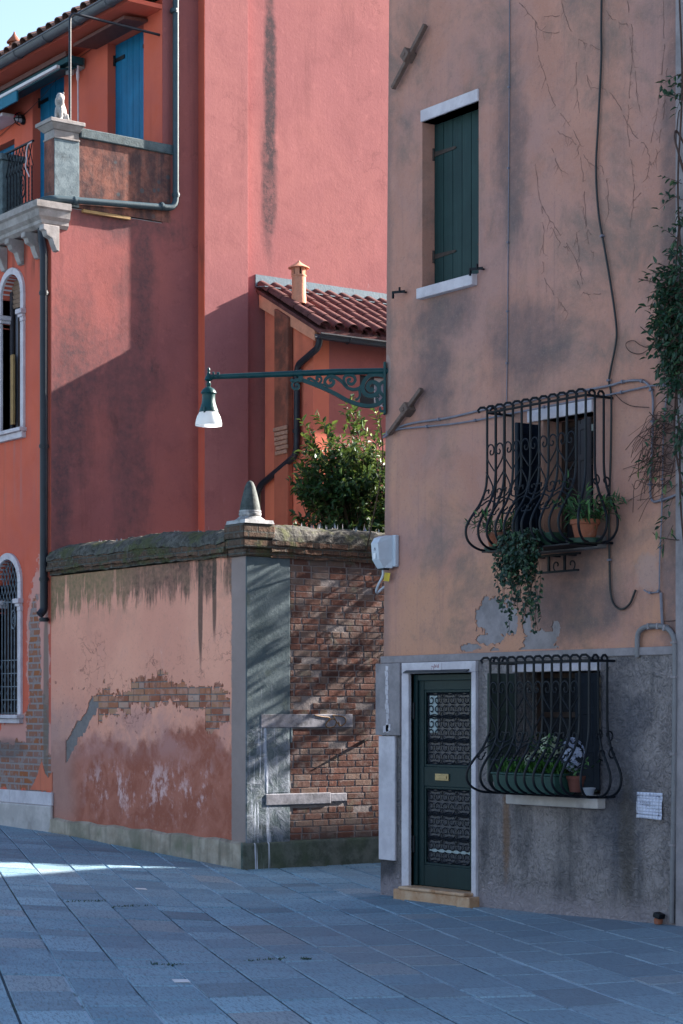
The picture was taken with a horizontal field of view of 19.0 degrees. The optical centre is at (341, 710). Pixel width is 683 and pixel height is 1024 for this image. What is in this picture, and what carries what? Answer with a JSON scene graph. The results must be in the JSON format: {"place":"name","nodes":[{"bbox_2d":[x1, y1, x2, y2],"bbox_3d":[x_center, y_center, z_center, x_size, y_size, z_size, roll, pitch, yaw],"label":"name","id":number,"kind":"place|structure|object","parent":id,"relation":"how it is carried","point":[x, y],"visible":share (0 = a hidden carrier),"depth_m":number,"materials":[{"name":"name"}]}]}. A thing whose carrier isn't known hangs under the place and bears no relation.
{"place":"outdoors","nodes":[
{"label":"outdoors","id":0,"kind":"place"},
{"bbox_2d":[0,0,86,50],"label":"sky","id":1,"kind":"structure","parent":0,"point":[21,17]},
{"bbox_2d":[0,829,681,1023],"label":"ground","id":2,"kind":"structure","parent":0,"point":[72,991],"depth_m":13.70,"materials":[{"name":"grey stone"}]},
{"bbox_2d":[0,0,388,831],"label":"red house","id":3,"kind":"structure","parent":2,"relation":"on","point":[180,178],"depth_m":26.42,"materials":[{"name":"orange paint"}]},
{"bbox_2d":[0,145,13,154],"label":"window","id":4,"kind":"structure","parent":3,"relation":"in","point":[11,147],"depth_m":30.02,"materials":[{"name":"blue paint"}]},
{"bbox_2d":[0,553,23,722],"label":"window","id":5,"kind":"structure","parent":3,"relation":"in","point":[13,604],"depth_m":26.31,"materials":[{"name":"white stone"}]},
{"bbox_2d":[0,268,26,442],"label":"window","id":6,"kind":"structure","parent":3,"relation":"in","point":[16,320],"depth_m":26.31,"materials":[{"name":"white stone"}]},
{"bbox_2d":[13,112,25,125],"bbox_3d":[-4.648,-8.508,29.332,0.153,0.196,0.162,0,0,-36],"label":"bulkhead lamp","id":7,"kind":"object","parent":3,"relation":"attached to","point":[21,119],"visible":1,"depth_m":29.30,"materials":[{"name":"black metal"}]},
{"bbox_2d":[38,77,63,196],"bbox_3d":[-3.992,-7.595,28.869,0.194,2.630,0.959,0,0,-36],"label":"window","id":8,"kind":"structure","parent":3,"relation":"in","point":[46,104],"depth_m":29.07,"materials":[{"name":"blue paint"}]},
{"bbox_2d":[54,92,68,119],"bbox_3d":[-3.495,-7.519,25.458,0.194,0.387,0.203,0,0,23],"label":"lion statue","id":9,"kind":"object","parent":3,"relation":"on","point":[60,110],"visible":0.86,"depth_m":25.41,"materials":[{"name":"stone"}]},
{"bbox_2d":[113,32,143,139],"bbox_3d":[-2.716,-7.617,27.106,0.194,2.675,0.967,0,0,-36],"label":"window","id":10,"kind":"structure","parent":3,"relation":"in","point":[129,60],"depth_m":27.12,"materials":[{"name":"blue paint"}]},
{"bbox_2d":[46,481,384,869],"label":"garden wall","id":11,"kind":"structure","parent":2,"relation":"on","point":[213,696],"depth_m":22.53,"materials":[{"name":"paint"}]},
{"bbox_2d":[255,261,386,528],"bbox_3d":[1.518,-1.929,28.082,5.628,7.858,1.718,0,0,-36],"label":"annex","id":12,"kind":"object","parent":2,"relation":"on","point":[312,326],"visible":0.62,"depth_m":26.48,"materials":[{"name":"red paint"}]},
{"bbox_2d":[360,375,382,406],"bbox_3d":[0.404,-4.177,26.782,0.562,0.387,0.110,0,0,-36],"label":"window","id":13,"kind":"structure","parent":12,"relation":"in","point":[363,399],"depth_m":26.70,"materials":[{"name":"grey glass"}]},
{"bbox_2d":[285,394,384,551],"bbox_3d":[0.180,-1.023,23.403,1.898,5.455,2.768,0,0,22],"label":"bay shrub","id":14,"kind":"object","parent":2,"relation":"on","point":[347,492],"visible":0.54,"depth_m":23.26,"materials":[{"name":"green plant"}]},
{"bbox_2d":[376,0,677,924],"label":"brown house","id":15,"kind":"structure","parent":2,"relation":"on","point":[530,150],"depth_m":17.05,"materials":[{"name":"paint"}]},
{"bbox_2d":[195,362,387,427],"bbox_3d":[-0.453,-2.903,18.755,1.780,0.582,0.244,0,0,-3],"label":"street lamp","id":16,"kind":"object","parent":15,"relation":"attached to","point":[208,415],"visible":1,"depth_m":18.70,"materials":[{"name":"green metal"}]},
{"bbox_2d":[371,535,398,593],"bbox_3d":[0.372,-1.334,18.637,0.221,0.523,0.288,0,0,-21],"label":"utility box","id":17,"kind":"object","parent":15,"relation":"attached to","point":[385,552],"visible":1,"depth_m":18.55,"materials":[{"name":"plastic"}]},
{"bbox_2d":[412,674,470,890],"bbox_3d":[0.929,0.627,18.064,0.093,1.895,0.881,0,0,-36],"label":"door","id":18,"kind":"structure","parent":15,"relation":"in","point":[441,706],"depth_m":18.13,"materials":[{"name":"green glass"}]},
{"bbox_2d":[416,89,478,299],"bbox_3d":[1.050,-4.527,18.036,0.360,1.695,0.811,0,0,-36],"label":"window","id":19,"kind":"structure","parent":15,"relation":"in","point":[455,154],"depth_m":18.07,"materials":[{"name":"green wood"}]},
{"bbox_2d":[465,508,514,550],"bbox_3d":[1.308,-1.532,17.087,0.690,0.412,0.628,0,0,20],"label":"potted plant","id":20,"kind":"object","parent":15,"relation":"on","point":[492,537],"visible":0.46,"depth_m":17.04,"materials":[{"name":"green plant"}]},
{"bbox_2d":[491,527,566,633],"bbox_3d":[1.505,-1.050,16.567,0.382,0.872,0.565,0,0,-36],"label":"trailing ivy","id":21,"kind":"object","parent":15,"relation":"attached to","point":[521,556],"visible":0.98,"depth_m":16.51,"materials":[{"name":"green plant"}]},
{"bbox_2d":[491,733,574,794],"bbox_3d":[1.575,0.427,16.648,0.339,0.502,0.808,0,0,-36],"label":"flower box","id":22,"kind":"object","parent":15,"relation":"on","point":[547,774],"visible":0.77,"depth_m":16.50,"materials":[{"name":"green plant"}]},
{"bbox_2d":[487,662,604,808],"bbox_3d":[1.807,0.185,16.833,0.624,1.210,1.162,0,0,-36],"label":"window","id":23,"kind":"structure","parent":15,"relation":"in","point":[593,780],"depth_m":16.99,"materials":[{"name":"black glass"}]},
{"bbox_2d":[515,399,606,553],"bbox_3d":[1.848,-1.905,16.762,0.640,1.210,1.000,0,0,-36],"label":"window","id":24,"kind":"structure","parent":15,"relation":"in","point":[578,485],"depth_m":16.83,"materials":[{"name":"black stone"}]},
{"bbox_2d":[553,737,600,791],"bbox_3d":[1.858,0.435,16.363,0.437,0.441,0.342,0,0,39],"label":"potted flower","id":25,"kind":"object","parent":15,"relation":"on","point":[573,783],"visible":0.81,"depth_m":16.29,"materials":[{"name":"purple plant"}]},
{"bbox_2d":[547,471,629,544],"bbox_3d":[1.952,-1.624,16.234,0.773,0.597,0.754,0,0,38],"label":"potted plant","id":26,"kind":"object","parent":15,"relation":"on","point":[589,522],"visible":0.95,"depth_m":16.15,"materials":[{"name":"green plant"}]},
{"bbox_2d":[583,787,595,794],"bbox_3d":[1.951,0.640,16.074,0.104,0.060,0.106,0,0,-36],"label":"pot","id":27,"kind":"object","parent":15,"relation":"on","point":[589,790],"visible":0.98,"depth_m":16.04,"materials":[{"name":"ceramic"}]},
{"bbox_2d":[615,0,682,621],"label":"climbing vine","id":28,"kind":"object","parent":15,"relation":"attached to","point":[669,318],"visible":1,"depth_m":15.56,"materials":[{"name":"green plant"}]},
{"bbox_2d":[636,792,662,819],"bbox_3d":[2.395,0.746,15.908,0.029,0.210,0.284,0,0,-36],"label":"paper notice","id":29,"kind":"object","parent":15,"relation":"attached to","point":[648,805],"visible":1,"depth_m":15.91,"materials":[{"name":"grey paper"}]},
{"bbox_2d":[676,0,682,925],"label":"neighbouring house","id":30,"kind":"structure","parent":2,"relation":"on","point":[679,763],"depth_m":15.65,"materials":[{"name":"red paint"}]},
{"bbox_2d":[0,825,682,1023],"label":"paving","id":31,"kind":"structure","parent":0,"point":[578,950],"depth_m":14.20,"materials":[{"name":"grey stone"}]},
{"bbox_2d":[172,979,189,981],"bbox_3d":[-1.002,1.691,12.749,0.100,0.006,0.130,0,0,-13],"label":"paper scrap","id":32,"kind":"object","parent":31,"relation":"on","point":[180,980],"visible":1,"depth_m":12.75,"materials":[{"name":"white paper"}]},
{"bbox_2d":[66,899,310,966],"bbox_3d":[-1.453,1.647,15.497,1.180,0.126,3.960,0,0,-22],"label":"joint moss","id":33,"kind":"object","parent":31,"relation":"on","point":[302,958],"visible":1,"depth_m":13.91,"materials":[{"name":"green plant"}]},
{"bbox_2d":[653,912,664,923],"bbox_3d":[2.454,1.608,15.770,0.068,0.092,0.084,0,0,-36],"label":"broken pot","id":34,"kind":"object","parent":31,"relation":"on","point":[659,917],"visible":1,"depth_m":15.75,"materials":[{"name":"ceramic"}]}
]}

